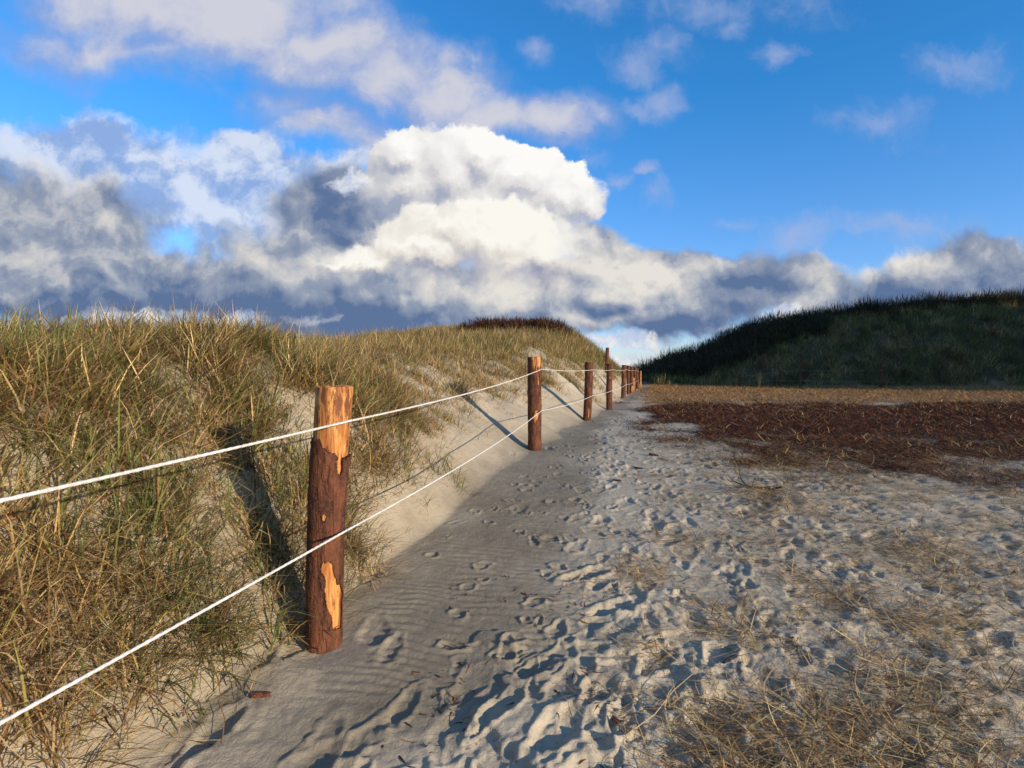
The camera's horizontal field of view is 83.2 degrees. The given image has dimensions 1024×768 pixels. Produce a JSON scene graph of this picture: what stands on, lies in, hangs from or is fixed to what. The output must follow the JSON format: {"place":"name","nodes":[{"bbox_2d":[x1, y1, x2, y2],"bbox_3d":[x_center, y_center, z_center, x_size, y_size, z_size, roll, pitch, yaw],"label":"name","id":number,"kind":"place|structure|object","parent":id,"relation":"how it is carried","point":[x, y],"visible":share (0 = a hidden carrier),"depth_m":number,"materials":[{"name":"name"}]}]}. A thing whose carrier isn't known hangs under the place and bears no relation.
{"place":"outdoors","nodes":[
{"label":"outdoors","id":0,"kind":"place"},
{"bbox_2d":[0,292,605,767],"bbox_3d":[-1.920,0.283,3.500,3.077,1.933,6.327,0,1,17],"label":"marram grass","id":1,"kind":"structure","parent":0,"point":[20,601],"depth_m":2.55,"materials":[{"name":"plant"}]},
{"bbox_2d":[0,307,1023,767],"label":"sand","id":2,"kind":"structure","parent":0,"point":[360,695],"depth_m":2.87,"materials":[{"name":"beige sand"}]},
{"bbox_2d":[251,691,270,698],"bbox_3d":[-0.966,1.194,2.223,0.074,0.013,0.034,8,6,-22],"label":"bark chip","id":3,"kind":"object","parent":2,"relation":"on","point":[261,694],"visible":1,"depth_m":2.22,"materials":[{"name":"brown wood"}]},
{"bbox_2d":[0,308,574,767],"bbox_3d":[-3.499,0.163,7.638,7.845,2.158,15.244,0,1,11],"label":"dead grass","id":4,"kind":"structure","parent":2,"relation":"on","point":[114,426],"depth_m":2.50,"materials":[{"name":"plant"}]},
{"bbox_2d":[305,385,352,653],"bbox_3d":[-0.838,0.713,2.643,0.235,1.415,0.180,0,1,0],"label":"fence post","id":5,"kind":"object","parent":2,"relation":"on","point":[330,457],"visible":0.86,"depth_m":2.57,"materials":[{"name":"brown wood"}]},
{"bbox_2d":[0,369,632,502],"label":"rope","id":6,"kind":"object","parent":5,"relation":"attached to","point":[36,492],"visible":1,"depth_m":1.75,"materials":[{"name":"white fabric"}]},
{"bbox_2d":[0,380,638,725],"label":"rope","id":7,"kind":"object","parent":5,"relation":"attached to","point":[53,693],"visible":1,"depth_m":1.78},
{"bbox_2d":[295,321,645,385],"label":"marram grass","id":8,"kind":"structure","parent":2,"relation":"on","point":[577,343],"depth_m":20.14,"materials":[{"name":"beige plant"}]},
{"bbox_2d":[453,314,593,343],"bbox_3d":[1.650,-2.255,29.957,5.153,2.361,16.400,0,1,15],"label":"heath scrub","id":9,"kind":"object","parent":2,"relation":"on","point":[495,322],"visible":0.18,"depth_m":23.48,"materials":[{"name":"plant"}]},
{"bbox_2d":[527,356,541,450],"bbox_3d":[0.298,0.367,7.604,0.200,1.459,0.196,0,1,0],"label":"fence post","id":10,"kind":"object","parent":2,"relation":"on","point":[534,394],"visible":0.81,"depth_m":7.53,"materials":[{"name":"brown wood"}]},
{"bbox_2d":[583,362,593,420],"bbox_3d":[1.592,0.266,12.106,0.228,1.457,0.181,0,1,0],"label":"fence post","id":11,"kind":"object","parent":2,"relation":"on","point":[588,392],"visible":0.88,"depth_m":12.03,"materials":[{"name":"brown wood"}]},
{"bbox_2d":[605,347,608,371],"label":"fence post","id":12,"kind":"object","parent":2,"relation":"on","point":[607,356],"visible":0.58,"depth_m":24.12,"materials":[{"name":"brown wood"}]},
{"bbox_2d":[606,364,612,409],"bbox_3d":[2.583,0.186,15.306,0.184,1.457,0.173,0,1,0],"label":"fence post","id":13,"kind":"object","parent":2,"relation":"on","point":[609,376],"visible":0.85,"depth_m":15.24,"materials":[{"name":"brown wood"}]},
{"bbox_2d":[612,716,621,723],"bbox_3d":[0.375,1.207,2.072,0.039,0.013,0.021,11,18,39],"label":"bark chip","id":14,"kind":"object","parent":2,"relation":"on","point":[616,720],"visible":0.99,"depth_m":2.07,"materials":[{"name":"brown wood"}]},
{"bbox_2d":[621,365,626,397],"bbox_3d":[4.062,0.034,21.003,0.209,1.458,0.177,0,1,0],"label":"fence post","id":15,"kind":"object","parent":2,"relation":"on","point":[623,383],"visible":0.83,"depth_m":20.93,"materials":[{"name":"brown wood"}]},
{"bbox_2d":[626,365,629,393],"bbox_3d":[4.952,-0.052,24.604,0.149,1.478,0.149,0,1,0],"label":"fence post","id":16,"kind":"object","parent":2,"relation":"on","point":[628,379],"visible":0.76,"depth_m":24.54,"materials":[{"name":"brown wood"}]},
{"bbox_2d":[630,367,633,392],"bbox_3d":[5.307,-0.053,25.604,0.180,1.439,0.177,0,1,0],"label":"fence post","id":17,"kind":"object","parent":2,"relation":"on","point":[631,378],"visible":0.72,"depth_m":25.54,"materials":[{"name":"brown wood"}]},
{"bbox_2d":[634,367,636,390],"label":"fence post","id":18,"kind":"object","parent":2,"relation":"on","point":[635,369],"visible":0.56,"depth_m":29.13,"materials":[{"name":"brown wood"}]},
{"bbox_2d":[636,368,638,388],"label":"fence post","id":19,"kind":"object","parent":2,"relation":"on","point":[637,379],"visible":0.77,"depth_m":32.34,"materials":[{"name":"brown wood"}]},
{"bbox_2d":[618,666,693,744],"bbox_3d":[0.533,1.150,2.153,0.091,0.130,0.494,1,1,42],"label":"twig","id":20,"kind":"object","parent":2,"relation":"on","point":[655,712],"depth_m":2.08,"materials":[{"name":"beige wood"}]},
{"bbox_2d":[381,397,1023,767],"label":"plant debris","id":21,"kind":"object","parent":2,"relation":"on","point":[452,704],"visible":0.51,"depth_m":2.63,"materials":[{"name":"brown plant"}]},
{"bbox_2d":[738,374,740,386],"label":"fence post","id":22,"kind":"object","parent":2,"relation":"on","point":[739,380],"visible":0.78,"depth_m":34.43,"materials":[{"name":"brown wood"}]},
{"bbox_2d":[726,468,780,489],"bbox_3d":[2.175,0.856,5.221,0.501,0.211,0.127,0,1,6],"label":"dead twig","id":23,"kind":"object","parent":2,"relation":"on","point":[779,487],"visible":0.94,"depth_m":5.21,"materials":[{"name":"brown wood"}]},
{"bbox_2d":[778,365,781,387],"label":"fence post","id":24,"kind":"object","parent":2,"relation":"on","point":[780,375],"visible":0.81,"depth_m":33.54,"materials":[{"name":"brown wood"}]},
{"bbox_2d":[539,431,1023,767],"bbox_3d":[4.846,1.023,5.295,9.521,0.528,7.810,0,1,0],"label":"straw litter","id":25,"kind":"object","parent":2,"relation":"on","point":[872,617],"visible":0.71,"depth_m":3.13,"materials":[{"name":"beige plant"}]},
{"bbox_2d":[569,445,1023,767],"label":"straw tuft","id":26,"kind":"object","parent":2,"relation":"on","point":[853,733],"visible":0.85,"depth_m":2.21,"materials":[{"name":"beige plant"}]},
{"bbox_2d":[799,359,802,387],"bbox_3d":[16.614,-0.484,33.197,0.189,1.906,0.166,0,1,0],"label":"fence post","id":27,"kind":"object","parent":2,"relation":"on","point":[800,372],"visible":0.87,"depth_m":33.13,"materials":[{"name":"brown wood"}]},
{"bbox_2d":[607,398,1023,495],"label":"brushwood litter","id":28,"kind":"object","parent":2,"relation":"on","point":[900,410],"visible":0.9,"depth_m":9.65,"materials":[{"name":"brown plant"}]},
{"bbox_2d":[627,283,1023,378],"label":"thorn scrub","id":29,"kind":"object","parent":2,"relation":"on","point":[707,355],"visible":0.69,"depth_m":43.15,"materials":[{"name":"green plant"}]},
{"bbox_2d":[629,333,1023,406],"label":"straw litter","id":30,"kind":"object","parent":2,"relation":"on","point":[689,390],"visible":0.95,"depth_m":24.22,"materials":[{"name":"beige plant"}]},
{"bbox_2d":[639,294,1023,386],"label":"marram grass","id":31,"kind":"structure","parent":2,"relation":"on","point":[870,325],"depth_m":39.03,"materials":[{"name":"green plant"}]},
{"bbox_2d":[879,363,882,388],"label":"fence post","id":32,"kind":"object","parent":2,"relation":"on","point":[881,375],"visible":0.83,"depth_m":31.53,"materials":[{"name":"brown wood"}]},
{"bbox_2d":[0,0,1023,366],"label":"sky","id":33,"kind":"structure","parent":0,"point":[648,178],"materials":[{"name":"blue"}]}
]}

